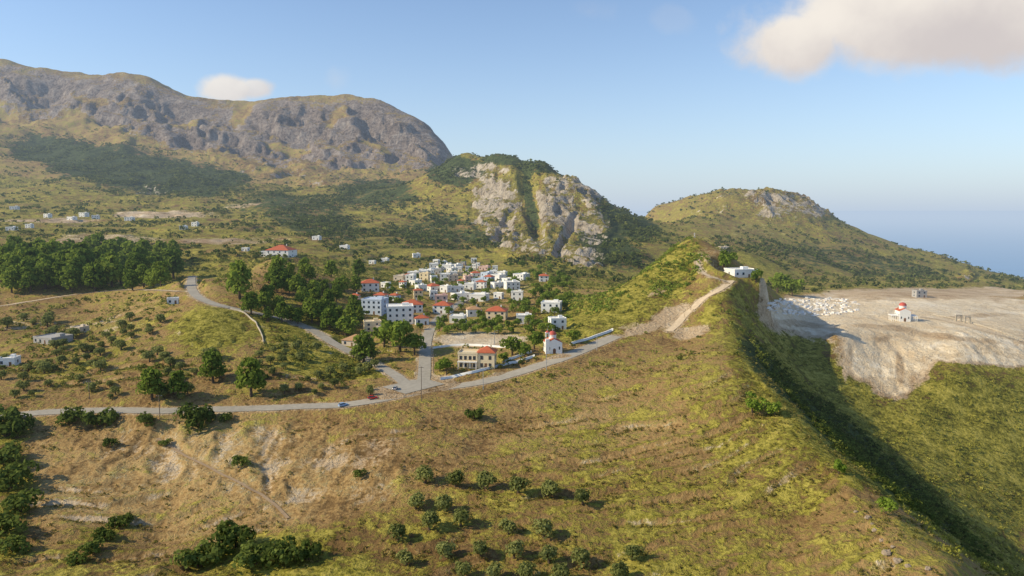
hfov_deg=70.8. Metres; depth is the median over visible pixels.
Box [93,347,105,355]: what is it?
olive tree
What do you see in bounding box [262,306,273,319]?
pine tree
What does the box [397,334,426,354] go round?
leafy tree
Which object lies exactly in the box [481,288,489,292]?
leafy tree
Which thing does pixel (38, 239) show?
pine tree
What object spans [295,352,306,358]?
olive tree
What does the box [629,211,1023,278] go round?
sea
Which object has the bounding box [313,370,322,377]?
olive tree
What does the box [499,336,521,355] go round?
leafy tree
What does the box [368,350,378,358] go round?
olive tree
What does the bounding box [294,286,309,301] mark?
pine tree
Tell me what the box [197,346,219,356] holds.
olive tree
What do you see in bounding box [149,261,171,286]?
pine tree
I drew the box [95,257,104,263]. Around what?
pine tree
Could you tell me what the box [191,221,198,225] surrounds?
farmhouse
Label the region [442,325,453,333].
leafy tree
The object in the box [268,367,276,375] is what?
olive tree
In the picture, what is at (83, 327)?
shed
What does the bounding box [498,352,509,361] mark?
leafy tree
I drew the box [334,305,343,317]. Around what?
pine tree
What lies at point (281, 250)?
house
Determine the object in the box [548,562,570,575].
olive tree
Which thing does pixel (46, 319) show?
olive tree
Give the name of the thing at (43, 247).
pine tree
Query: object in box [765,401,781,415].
young tree
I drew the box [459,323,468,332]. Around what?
leafy tree
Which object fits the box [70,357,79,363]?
olive tree
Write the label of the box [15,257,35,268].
pine tree
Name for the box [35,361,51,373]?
olive tree
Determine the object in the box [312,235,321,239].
farmhouse
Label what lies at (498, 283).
village house
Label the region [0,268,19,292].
pine tree
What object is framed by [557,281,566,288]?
leafy tree
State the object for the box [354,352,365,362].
olive tree
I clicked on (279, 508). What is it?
path
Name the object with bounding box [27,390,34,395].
olive tree
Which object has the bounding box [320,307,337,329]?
pine tree
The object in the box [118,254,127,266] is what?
pine tree
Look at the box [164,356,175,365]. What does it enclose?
olive tree
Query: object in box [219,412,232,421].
shrub
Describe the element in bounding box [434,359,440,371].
leafy tree
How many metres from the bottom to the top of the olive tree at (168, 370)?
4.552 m
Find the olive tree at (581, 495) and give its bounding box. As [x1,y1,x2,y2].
[573,488,590,503]
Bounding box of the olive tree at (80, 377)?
[75,374,85,380]
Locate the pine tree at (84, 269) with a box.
[80,266,96,287]
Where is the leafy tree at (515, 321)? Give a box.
[512,318,521,324]
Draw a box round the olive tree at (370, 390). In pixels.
[365,387,374,394]
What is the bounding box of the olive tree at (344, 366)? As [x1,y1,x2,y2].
[338,363,349,371]
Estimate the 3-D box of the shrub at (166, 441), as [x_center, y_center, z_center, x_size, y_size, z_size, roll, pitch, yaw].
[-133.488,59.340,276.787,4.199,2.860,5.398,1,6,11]
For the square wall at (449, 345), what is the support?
on the terrain
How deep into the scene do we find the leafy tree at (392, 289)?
544.43 m
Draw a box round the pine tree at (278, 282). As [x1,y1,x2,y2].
[270,275,284,292]
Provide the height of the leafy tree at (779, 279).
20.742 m
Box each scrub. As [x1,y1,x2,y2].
[0,345,1023,575]
[745,304,1023,575]
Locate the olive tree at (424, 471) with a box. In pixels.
[413,464,433,483]
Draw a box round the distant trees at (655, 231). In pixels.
[0,123,1023,292]
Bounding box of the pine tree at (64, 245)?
[58,241,73,250]
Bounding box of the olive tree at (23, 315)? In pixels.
[17,313,29,320]
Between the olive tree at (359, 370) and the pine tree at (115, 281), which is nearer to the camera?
the olive tree at (359, 370)
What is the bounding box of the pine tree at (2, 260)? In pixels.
[0,253,5,282]
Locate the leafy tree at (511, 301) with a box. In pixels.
[508,298,515,302]
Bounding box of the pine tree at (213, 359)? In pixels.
[197,348,226,382]
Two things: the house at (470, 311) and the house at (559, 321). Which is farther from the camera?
the house at (470, 311)
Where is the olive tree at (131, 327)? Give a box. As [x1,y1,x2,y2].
[126,324,134,331]
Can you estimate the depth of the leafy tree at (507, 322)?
435.36 m
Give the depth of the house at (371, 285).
527.98 m
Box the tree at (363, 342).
[351,329,375,361]
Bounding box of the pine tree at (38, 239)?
[31,237,45,247]
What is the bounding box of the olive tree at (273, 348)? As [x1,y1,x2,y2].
[269,346,276,352]
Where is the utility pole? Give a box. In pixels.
[419,367,423,401]
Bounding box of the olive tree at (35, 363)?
[32,360,44,369]
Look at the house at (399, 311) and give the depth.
442.74 m
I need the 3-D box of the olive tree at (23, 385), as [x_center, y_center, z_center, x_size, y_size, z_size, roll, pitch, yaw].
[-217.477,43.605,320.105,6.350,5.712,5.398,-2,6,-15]
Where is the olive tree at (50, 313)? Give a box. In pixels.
[44,311,56,316]
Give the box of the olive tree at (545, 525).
[532,518,554,538]
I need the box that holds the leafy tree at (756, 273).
[750,268,762,282]
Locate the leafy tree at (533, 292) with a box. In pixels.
[528,288,536,297]
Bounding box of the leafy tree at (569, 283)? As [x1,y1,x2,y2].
[564,280,573,287]
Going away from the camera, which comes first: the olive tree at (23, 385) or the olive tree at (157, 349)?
the olive tree at (23, 385)
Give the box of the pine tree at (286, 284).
[283,278,294,293]
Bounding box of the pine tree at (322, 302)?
[317,299,325,314]
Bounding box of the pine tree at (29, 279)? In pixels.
[16,266,42,292]
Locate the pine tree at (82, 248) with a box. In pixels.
[71,241,95,263]
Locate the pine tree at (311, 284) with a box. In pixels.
[306,279,320,294]
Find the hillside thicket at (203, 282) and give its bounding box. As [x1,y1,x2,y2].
[0,235,801,386]
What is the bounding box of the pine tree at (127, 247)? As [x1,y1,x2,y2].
[118,241,134,256]
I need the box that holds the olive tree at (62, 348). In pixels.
[58,346,66,350]
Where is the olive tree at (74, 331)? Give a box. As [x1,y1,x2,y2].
[65,327,81,338]
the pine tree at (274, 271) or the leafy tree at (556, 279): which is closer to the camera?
the pine tree at (274, 271)
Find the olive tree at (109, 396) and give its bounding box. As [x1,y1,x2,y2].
[106,393,113,398]
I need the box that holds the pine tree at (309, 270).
[303,264,315,279]
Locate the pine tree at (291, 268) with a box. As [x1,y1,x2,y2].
[287,262,295,274]
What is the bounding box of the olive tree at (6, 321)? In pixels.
[0,316,13,328]
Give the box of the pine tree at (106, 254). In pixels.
[100,249,119,263]
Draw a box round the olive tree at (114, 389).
[109,385,119,394]
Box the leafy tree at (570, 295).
[563,291,575,299]
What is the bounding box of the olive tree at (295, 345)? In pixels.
[291,342,299,349]
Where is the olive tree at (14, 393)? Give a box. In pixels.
[9,389,21,397]
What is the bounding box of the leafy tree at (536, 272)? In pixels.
[532,270,541,278]
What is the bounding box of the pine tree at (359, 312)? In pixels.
[355,305,364,316]
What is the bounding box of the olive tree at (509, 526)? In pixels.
[497,517,517,533]
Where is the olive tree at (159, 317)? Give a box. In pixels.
[154,313,165,322]
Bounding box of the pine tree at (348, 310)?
[342,305,357,318]
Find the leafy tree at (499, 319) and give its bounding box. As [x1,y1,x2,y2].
[491,317,502,325]
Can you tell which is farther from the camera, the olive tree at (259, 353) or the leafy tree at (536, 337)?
the leafy tree at (536, 337)
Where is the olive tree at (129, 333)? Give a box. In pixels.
[126,331,135,337]
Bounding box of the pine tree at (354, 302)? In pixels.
[347,294,361,312]
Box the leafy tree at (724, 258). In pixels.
[718,250,737,269]
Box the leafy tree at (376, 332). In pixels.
[369,323,389,346]
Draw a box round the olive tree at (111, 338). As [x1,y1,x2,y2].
[106,335,116,343]
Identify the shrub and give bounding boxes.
[0,404,20,420]
[0,413,34,437]
[0,440,22,467]
[0,459,39,490]
[0,487,43,514]
[0,512,28,535]
[0,534,32,555]
[55,406,84,425]
[64,550,87,565]
[76,536,104,555]
[80,406,119,426]
[90,526,115,540]
[102,437,120,446]
[104,515,130,528]
[122,511,134,521]
[135,411,155,426]
[158,438,172,445]
[169,537,225,568]
[172,401,215,433]
[211,518,256,555]
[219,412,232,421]
[230,455,251,466]
[231,540,269,568]
[260,535,297,569]
[290,538,321,561]
[352,468,366,476]
[464,408,483,419]
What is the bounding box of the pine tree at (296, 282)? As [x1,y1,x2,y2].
[288,273,304,290]
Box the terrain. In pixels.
[0,59,1023,575]
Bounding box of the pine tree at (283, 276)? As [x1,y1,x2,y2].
[278,270,287,288]
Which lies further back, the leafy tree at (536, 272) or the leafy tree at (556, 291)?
the leafy tree at (536, 272)
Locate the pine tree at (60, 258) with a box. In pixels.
[53,253,65,270]
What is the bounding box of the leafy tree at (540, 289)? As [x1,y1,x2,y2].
[535,286,545,295]
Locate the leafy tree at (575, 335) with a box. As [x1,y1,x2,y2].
[566,330,581,341]
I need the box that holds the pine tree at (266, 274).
[263,272,269,283]
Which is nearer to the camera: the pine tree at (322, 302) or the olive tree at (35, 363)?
the olive tree at (35, 363)
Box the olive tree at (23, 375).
[17,371,28,380]
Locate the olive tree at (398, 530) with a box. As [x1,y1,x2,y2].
[387,523,407,542]
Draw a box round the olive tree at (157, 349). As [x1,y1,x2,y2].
[151,345,163,354]
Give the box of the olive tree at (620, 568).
[610,561,629,575]
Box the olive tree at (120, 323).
[115,319,126,327]
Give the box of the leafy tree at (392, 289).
[388,286,396,292]
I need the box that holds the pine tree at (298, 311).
[291,307,303,323]
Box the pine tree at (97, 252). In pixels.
[89,248,101,263]
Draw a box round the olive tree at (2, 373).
[0,369,6,379]
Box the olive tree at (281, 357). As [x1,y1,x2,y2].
[276,354,287,362]
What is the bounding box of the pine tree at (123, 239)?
[115,236,127,243]
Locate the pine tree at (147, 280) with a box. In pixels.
[143,268,159,287]
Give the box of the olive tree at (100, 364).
[91,359,106,370]
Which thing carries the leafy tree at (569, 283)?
on the terrain
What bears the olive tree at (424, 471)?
on the terrain
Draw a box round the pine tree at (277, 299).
[271,295,283,306]
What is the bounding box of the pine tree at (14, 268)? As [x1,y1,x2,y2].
[5,265,20,288]
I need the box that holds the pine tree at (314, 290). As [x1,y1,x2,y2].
[309,286,320,298]
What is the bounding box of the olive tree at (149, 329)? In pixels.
[144,326,154,333]
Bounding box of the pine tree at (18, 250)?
[13,246,26,256]
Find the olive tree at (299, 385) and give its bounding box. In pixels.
[294,382,302,390]
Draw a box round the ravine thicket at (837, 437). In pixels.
[749,331,995,561]
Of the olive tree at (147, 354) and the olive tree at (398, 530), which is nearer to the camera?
the olive tree at (398, 530)
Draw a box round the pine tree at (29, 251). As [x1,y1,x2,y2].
[18,247,39,257]
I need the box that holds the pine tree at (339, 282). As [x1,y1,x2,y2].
[331,277,345,292]
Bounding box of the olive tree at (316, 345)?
[311,342,321,350]
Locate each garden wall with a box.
[440,354,534,379]
[502,351,530,362]
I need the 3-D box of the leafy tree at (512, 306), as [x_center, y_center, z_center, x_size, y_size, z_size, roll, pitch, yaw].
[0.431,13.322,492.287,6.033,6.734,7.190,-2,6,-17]
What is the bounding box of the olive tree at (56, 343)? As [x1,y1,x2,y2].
[48,339,63,348]
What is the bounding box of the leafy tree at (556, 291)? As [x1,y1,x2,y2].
[553,288,560,294]
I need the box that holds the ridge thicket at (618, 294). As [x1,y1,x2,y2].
[550,236,709,320]
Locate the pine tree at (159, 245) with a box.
[152,239,167,253]
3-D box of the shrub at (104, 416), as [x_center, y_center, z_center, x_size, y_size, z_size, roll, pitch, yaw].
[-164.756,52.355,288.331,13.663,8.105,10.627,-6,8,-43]
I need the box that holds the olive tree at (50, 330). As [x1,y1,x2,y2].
[42,328,56,333]
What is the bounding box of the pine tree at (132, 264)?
[121,260,140,280]
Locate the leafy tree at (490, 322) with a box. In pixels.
[486,319,496,328]
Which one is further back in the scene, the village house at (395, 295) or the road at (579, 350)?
the village house at (395, 295)
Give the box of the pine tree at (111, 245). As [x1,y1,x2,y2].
[100,238,120,255]
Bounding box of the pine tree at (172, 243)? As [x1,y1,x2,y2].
[166,239,183,255]
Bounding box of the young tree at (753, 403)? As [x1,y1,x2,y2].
[745,391,769,412]
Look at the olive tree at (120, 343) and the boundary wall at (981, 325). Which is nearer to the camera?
the olive tree at (120, 343)
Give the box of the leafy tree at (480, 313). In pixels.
[476,310,485,316]
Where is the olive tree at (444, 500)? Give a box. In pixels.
[434,494,452,511]
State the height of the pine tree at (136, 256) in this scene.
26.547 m
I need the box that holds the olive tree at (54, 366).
[51,364,57,369]
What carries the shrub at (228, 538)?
on the terrain
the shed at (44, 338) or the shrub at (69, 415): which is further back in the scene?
the shed at (44, 338)
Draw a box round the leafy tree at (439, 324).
[434,319,444,330]
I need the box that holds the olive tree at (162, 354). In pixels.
[158,351,171,360]
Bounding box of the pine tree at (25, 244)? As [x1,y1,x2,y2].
[11,241,28,251]
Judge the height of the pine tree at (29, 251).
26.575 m
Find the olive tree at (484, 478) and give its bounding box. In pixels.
[476,470,496,489]
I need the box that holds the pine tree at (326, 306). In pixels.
[319,304,334,318]
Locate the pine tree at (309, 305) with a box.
[302,297,320,322]
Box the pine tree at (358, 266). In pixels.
[351,259,365,275]
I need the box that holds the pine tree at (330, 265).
[324,260,338,277]
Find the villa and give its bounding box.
[457,344,497,368]
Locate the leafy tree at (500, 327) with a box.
[493,323,503,333]
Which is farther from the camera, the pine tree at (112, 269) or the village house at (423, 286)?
the village house at (423, 286)
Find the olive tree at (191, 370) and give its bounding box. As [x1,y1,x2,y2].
[189,368,197,374]
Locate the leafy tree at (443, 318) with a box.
[436,314,447,321]
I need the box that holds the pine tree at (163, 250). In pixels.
[161,248,174,256]
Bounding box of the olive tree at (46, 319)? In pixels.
[39,315,54,327]
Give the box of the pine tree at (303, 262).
[297,257,310,276]
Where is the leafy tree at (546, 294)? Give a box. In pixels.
[540,290,552,299]
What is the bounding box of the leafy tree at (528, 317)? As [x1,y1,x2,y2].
[524,314,535,324]
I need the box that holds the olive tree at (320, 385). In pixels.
[318,382,324,388]
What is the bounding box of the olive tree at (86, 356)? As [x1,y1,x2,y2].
[81,353,90,360]
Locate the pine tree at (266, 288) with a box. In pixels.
[260,284,273,297]
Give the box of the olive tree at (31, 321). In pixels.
[29,319,36,324]
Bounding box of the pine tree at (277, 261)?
[267,254,288,274]
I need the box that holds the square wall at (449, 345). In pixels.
[433,344,504,348]
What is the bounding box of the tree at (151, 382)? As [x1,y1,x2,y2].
[135,366,166,400]
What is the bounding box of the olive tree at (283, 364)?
[278,362,287,368]
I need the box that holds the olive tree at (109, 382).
[106,380,112,386]
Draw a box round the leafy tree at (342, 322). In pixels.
[334,315,360,335]
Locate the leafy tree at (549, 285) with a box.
[544,280,555,290]
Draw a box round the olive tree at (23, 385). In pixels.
[15,380,30,390]
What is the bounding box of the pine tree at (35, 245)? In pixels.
[32,242,40,248]
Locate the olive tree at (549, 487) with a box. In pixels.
[541,479,559,497]
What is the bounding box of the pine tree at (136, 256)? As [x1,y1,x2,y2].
[127,252,149,268]
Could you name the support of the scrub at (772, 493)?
on the terrain
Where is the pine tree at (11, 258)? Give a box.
[0,252,19,279]
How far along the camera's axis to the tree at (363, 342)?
362.57 m
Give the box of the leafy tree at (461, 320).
[458,318,466,325]
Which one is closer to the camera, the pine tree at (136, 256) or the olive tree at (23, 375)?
the olive tree at (23, 375)
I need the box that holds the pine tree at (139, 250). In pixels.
[126,246,148,260]
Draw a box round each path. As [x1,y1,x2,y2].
[155,438,289,517]
[696,260,727,281]
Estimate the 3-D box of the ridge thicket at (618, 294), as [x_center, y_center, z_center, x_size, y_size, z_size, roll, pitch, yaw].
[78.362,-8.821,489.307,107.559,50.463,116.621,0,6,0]
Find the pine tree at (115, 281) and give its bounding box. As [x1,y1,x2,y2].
[113,264,126,284]
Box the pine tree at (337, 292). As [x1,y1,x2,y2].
[331,284,342,301]
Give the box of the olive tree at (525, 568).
[516,561,537,575]
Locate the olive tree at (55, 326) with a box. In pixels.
[48,325,59,330]
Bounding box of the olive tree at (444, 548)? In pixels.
[435,541,456,558]
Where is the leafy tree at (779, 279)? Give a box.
[767,272,791,292]
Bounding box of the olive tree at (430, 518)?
[421,510,440,530]
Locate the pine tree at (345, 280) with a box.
[340,275,350,291]
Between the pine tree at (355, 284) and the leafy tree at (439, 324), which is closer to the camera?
the leafy tree at (439, 324)
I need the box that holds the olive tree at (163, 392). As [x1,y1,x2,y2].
[156,388,169,398]
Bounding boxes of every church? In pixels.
[543,329,562,353]
[888,302,917,321]
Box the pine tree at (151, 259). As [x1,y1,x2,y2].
[145,256,156,268]
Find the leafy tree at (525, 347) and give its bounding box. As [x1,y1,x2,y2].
[519,342,531,356]
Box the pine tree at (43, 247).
[38,242,55,253]
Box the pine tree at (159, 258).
[154,255,166,271]
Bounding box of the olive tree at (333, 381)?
[329,378,338,386]
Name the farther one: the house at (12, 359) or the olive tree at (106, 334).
the olive tree at (106, 334)
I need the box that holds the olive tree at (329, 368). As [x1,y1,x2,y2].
[324,365,335,374]
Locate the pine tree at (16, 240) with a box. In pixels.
[6,235,22,246]
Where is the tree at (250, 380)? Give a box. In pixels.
[234,357,266,397]
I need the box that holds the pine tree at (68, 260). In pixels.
[64,257,81,276]
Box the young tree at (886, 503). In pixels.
[875,496,898,513]
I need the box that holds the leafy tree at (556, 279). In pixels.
[553,277,562,285]
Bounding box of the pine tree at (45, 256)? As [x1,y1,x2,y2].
[35,252,55,267]
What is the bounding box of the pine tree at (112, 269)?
[99,255,123,286]
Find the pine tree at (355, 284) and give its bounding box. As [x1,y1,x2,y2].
[351,274,361,291]
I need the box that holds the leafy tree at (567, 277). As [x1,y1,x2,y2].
[561,274,571,281]
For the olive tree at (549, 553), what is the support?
on the terrain
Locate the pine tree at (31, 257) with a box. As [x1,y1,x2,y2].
[28,255,38,260]
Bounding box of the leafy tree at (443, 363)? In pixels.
[437,357,453,374]
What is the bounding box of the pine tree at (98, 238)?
[89,232,106,250]
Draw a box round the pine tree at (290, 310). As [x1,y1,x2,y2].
[286,305,296,320]
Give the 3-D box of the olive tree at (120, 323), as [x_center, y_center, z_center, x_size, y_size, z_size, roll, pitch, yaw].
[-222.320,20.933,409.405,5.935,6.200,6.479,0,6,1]
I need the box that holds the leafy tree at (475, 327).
[471,324,480,332]
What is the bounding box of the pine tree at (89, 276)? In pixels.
[80,261,107,291]
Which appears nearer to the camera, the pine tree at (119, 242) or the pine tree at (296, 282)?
the pine tree at (296, 282)
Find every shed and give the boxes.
[33,333,72,343]
[70,324,89,331]
[167,297,178,303]
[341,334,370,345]
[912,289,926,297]
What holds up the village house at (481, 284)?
on the terrain
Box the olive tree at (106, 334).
[101,331,110,337]
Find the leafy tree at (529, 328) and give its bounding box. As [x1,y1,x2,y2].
[523,325,532,333]
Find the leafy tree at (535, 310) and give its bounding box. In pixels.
[532,307,539,314]
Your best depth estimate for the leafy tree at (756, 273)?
444.57 m
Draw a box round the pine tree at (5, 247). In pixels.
[0,242,14,253]
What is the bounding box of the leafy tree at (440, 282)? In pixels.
[436,280,443,284]
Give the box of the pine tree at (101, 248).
[95,245,109,254]
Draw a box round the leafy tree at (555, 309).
[550,307,560,314]
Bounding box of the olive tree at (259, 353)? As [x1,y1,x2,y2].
[254,350,263,357]
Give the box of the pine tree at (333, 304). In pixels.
[330,302,336,308]
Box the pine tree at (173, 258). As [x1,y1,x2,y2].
[162,247,184,277]
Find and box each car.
[338,402,348,406]
[368,395,377,398]
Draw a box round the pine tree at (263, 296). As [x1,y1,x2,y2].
[256,290,271,306]
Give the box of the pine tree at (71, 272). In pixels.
[59,263,84,292]
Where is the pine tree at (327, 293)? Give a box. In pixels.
[322,288,334,301]
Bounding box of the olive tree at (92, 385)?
[85,382,98,391]
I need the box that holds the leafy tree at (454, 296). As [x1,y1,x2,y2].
[450,293,457,301]
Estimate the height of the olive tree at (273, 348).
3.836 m
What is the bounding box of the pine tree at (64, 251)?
[56,248,72,256]
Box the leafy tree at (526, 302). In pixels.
[521,300,530,305]
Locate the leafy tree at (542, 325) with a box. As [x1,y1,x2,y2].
[537,323,548,331]
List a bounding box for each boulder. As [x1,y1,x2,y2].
[881,549,890,555]
[893,557,902,563]
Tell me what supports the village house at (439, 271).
on the terrain
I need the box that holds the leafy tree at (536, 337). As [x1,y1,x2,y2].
[526,331,543,348]
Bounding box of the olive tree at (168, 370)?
[162,367,172,373]
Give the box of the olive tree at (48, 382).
[43,379,52,386]
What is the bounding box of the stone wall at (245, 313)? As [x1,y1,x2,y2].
[228,307,263,343]
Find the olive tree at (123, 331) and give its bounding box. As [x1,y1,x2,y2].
[119,329,126,334]
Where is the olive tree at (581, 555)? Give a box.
[570,547,591,570]
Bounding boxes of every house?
[0,354,20,365]
[265,244,296,257]
[361,278,379,291]
[361,296,388,315]
[363,318,380,331]
[374,291,387,296]
[380,282,390,288]
[386,302,413,323]
[389,292,400,300]
[393,274,404,280]
[399,280,407,287]
[401,298,422,312]
[405,273,415,281]
[409,278,421,284]
[413,288,422,298]
[414,313,428,324]
[415,283,426,290]
[419,271,430,281]
[427,282,439,290]
[429,262,438,267]
[429,290,437,299]
[430,275,437,282]
[432,300,452,313]
[434,268,443,273]
[435,293,447,303]
[440,272,450,280]
[440,284,450,291]
[442,263,453,269]
[446,266,456,271]
[448,273,457,280]
[449,313,466,322]
[450,291,469,299]
[451,284,463,291]
[457,270,463,275]
[463,274,473,281]
[464,281,476,289]
[466,305,481,316]
[469,292,489,301]
[470,270,480,276]
[472,277,483,281]
[475,279,487,288]
[479,265,490,269]
[480,271,492,276]
[483,274,494,281]
[486,305,507,319]
[490,280,503,288]
[492,273,505,279]
[493,292,503,298]
[497,270,507,275]
[504,279,519,289]
[511,289,523,300]
[513,272,529,280]
[516,312,531,323]
[539,273,548,281]
[541,299,561,312]
[548,315,566,329]
[724,266,753,277]
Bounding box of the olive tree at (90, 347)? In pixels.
[86,345,96,351]
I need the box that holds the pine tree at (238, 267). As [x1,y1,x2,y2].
[224,259,252,299]
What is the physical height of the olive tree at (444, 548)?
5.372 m
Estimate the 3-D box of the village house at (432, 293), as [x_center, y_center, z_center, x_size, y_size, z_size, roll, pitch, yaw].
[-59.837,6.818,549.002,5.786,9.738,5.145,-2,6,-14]
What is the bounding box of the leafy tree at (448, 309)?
[444,306,452,313]
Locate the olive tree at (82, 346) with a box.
[76,343,88,351]
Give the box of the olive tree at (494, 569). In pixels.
[485,561,503,575]
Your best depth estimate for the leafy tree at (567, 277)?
648.83 m
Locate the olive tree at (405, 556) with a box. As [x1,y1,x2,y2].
[395,548,413,564]
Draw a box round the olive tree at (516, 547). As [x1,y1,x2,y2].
[504,539,524,558]
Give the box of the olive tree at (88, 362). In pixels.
[86,360,95,366]
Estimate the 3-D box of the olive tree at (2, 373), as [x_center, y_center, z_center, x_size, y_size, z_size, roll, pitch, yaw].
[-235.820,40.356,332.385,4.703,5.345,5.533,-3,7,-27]
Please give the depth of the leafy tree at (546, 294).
513.37 m
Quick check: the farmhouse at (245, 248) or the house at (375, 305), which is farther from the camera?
the farmhouse at (245, 248)
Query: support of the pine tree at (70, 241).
on the terrain
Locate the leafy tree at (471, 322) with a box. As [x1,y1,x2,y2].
[466,319,476,327]
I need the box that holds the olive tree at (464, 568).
[455,559,472,575]
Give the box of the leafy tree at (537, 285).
[532,283,539,287]
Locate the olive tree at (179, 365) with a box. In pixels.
[175,362,185,369]
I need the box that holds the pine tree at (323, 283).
[320,279,329,290]
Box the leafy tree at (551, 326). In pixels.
[547,322,555,330]
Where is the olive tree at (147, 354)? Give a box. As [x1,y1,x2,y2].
[141,350,155,361]
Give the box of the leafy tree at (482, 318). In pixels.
[479,315,487,321]
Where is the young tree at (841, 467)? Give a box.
[833,459,847,473]
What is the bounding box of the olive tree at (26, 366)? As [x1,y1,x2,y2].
[22,363,31,370]
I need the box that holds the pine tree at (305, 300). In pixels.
[302,297,308,308]
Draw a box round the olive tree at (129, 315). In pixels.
[123,311,135,320]
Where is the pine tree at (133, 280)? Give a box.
[123,269,141,290]
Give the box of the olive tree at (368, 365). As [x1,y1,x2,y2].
[362,362,372,369]
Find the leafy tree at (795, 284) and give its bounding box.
[782,279,805,295]
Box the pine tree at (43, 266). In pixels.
[34,258,54,288]
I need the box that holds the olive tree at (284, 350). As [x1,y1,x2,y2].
[281,348,289,354]
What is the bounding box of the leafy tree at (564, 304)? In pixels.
[562,300,567,308]
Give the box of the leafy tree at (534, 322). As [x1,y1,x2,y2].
[529,318,540,328]
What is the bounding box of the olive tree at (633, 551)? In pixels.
[623,545,645,560]
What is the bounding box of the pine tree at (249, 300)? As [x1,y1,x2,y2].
[240,291,262,313]
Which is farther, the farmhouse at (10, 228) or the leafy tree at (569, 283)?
the farmhouse at (10, 228)
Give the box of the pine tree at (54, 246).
[47,238,61,251]
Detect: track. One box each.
[0,289,175,305]
[665,280,733,330]
[920,316,1022,341]
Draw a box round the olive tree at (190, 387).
[183,383,195,393]
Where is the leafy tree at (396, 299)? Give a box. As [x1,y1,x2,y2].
[394,297,403,302]
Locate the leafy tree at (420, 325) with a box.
[416,322,423,328]
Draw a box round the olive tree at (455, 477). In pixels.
[444,470,464,486]
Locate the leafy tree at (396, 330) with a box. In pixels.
[378,319,419,352]
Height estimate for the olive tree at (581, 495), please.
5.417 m
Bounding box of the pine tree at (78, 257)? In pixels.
[65,250,86,282]
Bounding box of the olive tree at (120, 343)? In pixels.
[112,339,126,349]
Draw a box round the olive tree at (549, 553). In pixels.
[538,544,558,563]
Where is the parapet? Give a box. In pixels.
[569,328,612,344]
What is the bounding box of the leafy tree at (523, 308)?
[516,304,527,312]
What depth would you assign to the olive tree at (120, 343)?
367.57 m
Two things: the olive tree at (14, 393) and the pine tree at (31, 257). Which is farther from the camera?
the pine tree at (31, 257)
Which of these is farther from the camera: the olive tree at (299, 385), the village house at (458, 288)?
the village house at (458, 288)
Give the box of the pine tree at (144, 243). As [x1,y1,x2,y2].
[135,239,152,253]
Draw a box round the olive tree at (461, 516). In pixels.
[453,506,472,526]
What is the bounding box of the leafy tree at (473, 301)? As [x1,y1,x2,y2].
[468,298,476,305]
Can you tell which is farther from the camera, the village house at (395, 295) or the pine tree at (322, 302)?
the village house at (395, 295)
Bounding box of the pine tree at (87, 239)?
[83,236,94,246]
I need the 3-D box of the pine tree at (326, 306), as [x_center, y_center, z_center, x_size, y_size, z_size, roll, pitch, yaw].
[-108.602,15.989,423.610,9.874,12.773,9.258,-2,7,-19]
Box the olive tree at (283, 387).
[278,384,288,393]
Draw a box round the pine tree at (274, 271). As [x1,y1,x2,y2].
[267,267,279,281]
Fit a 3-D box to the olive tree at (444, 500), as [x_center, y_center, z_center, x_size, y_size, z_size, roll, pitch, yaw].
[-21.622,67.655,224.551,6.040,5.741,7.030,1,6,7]
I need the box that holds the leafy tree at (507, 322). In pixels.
[504,320,512,327]
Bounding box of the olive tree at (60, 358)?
[55,355,67,364]
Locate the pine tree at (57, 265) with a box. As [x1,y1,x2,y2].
[48,261,74,289]
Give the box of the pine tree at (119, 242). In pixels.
[110,239,122,250]
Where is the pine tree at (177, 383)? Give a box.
[166,370,188,394]
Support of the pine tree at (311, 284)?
on the terrain
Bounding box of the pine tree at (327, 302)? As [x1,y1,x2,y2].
[320,297,329,304]
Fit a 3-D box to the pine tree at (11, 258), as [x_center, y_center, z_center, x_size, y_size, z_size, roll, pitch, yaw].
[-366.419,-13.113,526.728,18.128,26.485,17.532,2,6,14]
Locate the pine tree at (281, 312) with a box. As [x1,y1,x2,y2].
[273,301,289,322]
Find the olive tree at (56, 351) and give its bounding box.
[50,349,60,355]
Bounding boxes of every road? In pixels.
[0,335,620,415]
[187,276,410,385]
[384,379,442,393]
[417,292,486,380]
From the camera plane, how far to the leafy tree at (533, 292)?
547.84 m
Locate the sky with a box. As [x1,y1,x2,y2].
[0,0,1023,210]
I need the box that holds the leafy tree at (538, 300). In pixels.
[535,297,544,306]
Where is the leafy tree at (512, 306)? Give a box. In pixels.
[509,302,516,309]
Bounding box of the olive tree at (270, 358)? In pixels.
[266,355,274,363]
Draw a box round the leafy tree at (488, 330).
[483,327,491,333]
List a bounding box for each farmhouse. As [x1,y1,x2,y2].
[5,226,17,229]
[9,206,19,209]
[25,223,33,227]
[43,213,51,217]
[67,216,76,219]
[79,212,88,216]
[91,215,99,218]
[124,216,134,220]
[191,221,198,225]
[242,247,249,250]
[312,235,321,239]
[339,244,349,249]
[412,252,420,257]
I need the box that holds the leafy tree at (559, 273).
[556,270,565,279]
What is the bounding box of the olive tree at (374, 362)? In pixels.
[370,359,380,366]
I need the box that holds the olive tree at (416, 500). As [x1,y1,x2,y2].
[407,491,425,509]
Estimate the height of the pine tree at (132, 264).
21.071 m
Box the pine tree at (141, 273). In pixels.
[134,264,148,287]
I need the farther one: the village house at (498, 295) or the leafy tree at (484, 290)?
the leafy tree at (484, 290)
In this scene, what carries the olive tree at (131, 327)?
on the terrain
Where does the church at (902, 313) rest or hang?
on the terrain
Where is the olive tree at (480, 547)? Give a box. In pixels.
[471,540,488,556]
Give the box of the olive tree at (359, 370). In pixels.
[355,366,365,373]
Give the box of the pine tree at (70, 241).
[64,238,74,244]
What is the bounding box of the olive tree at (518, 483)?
[508,475,530,492]
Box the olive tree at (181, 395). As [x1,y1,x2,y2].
[176,392,185,399]
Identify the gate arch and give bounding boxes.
[964,316,970,322]

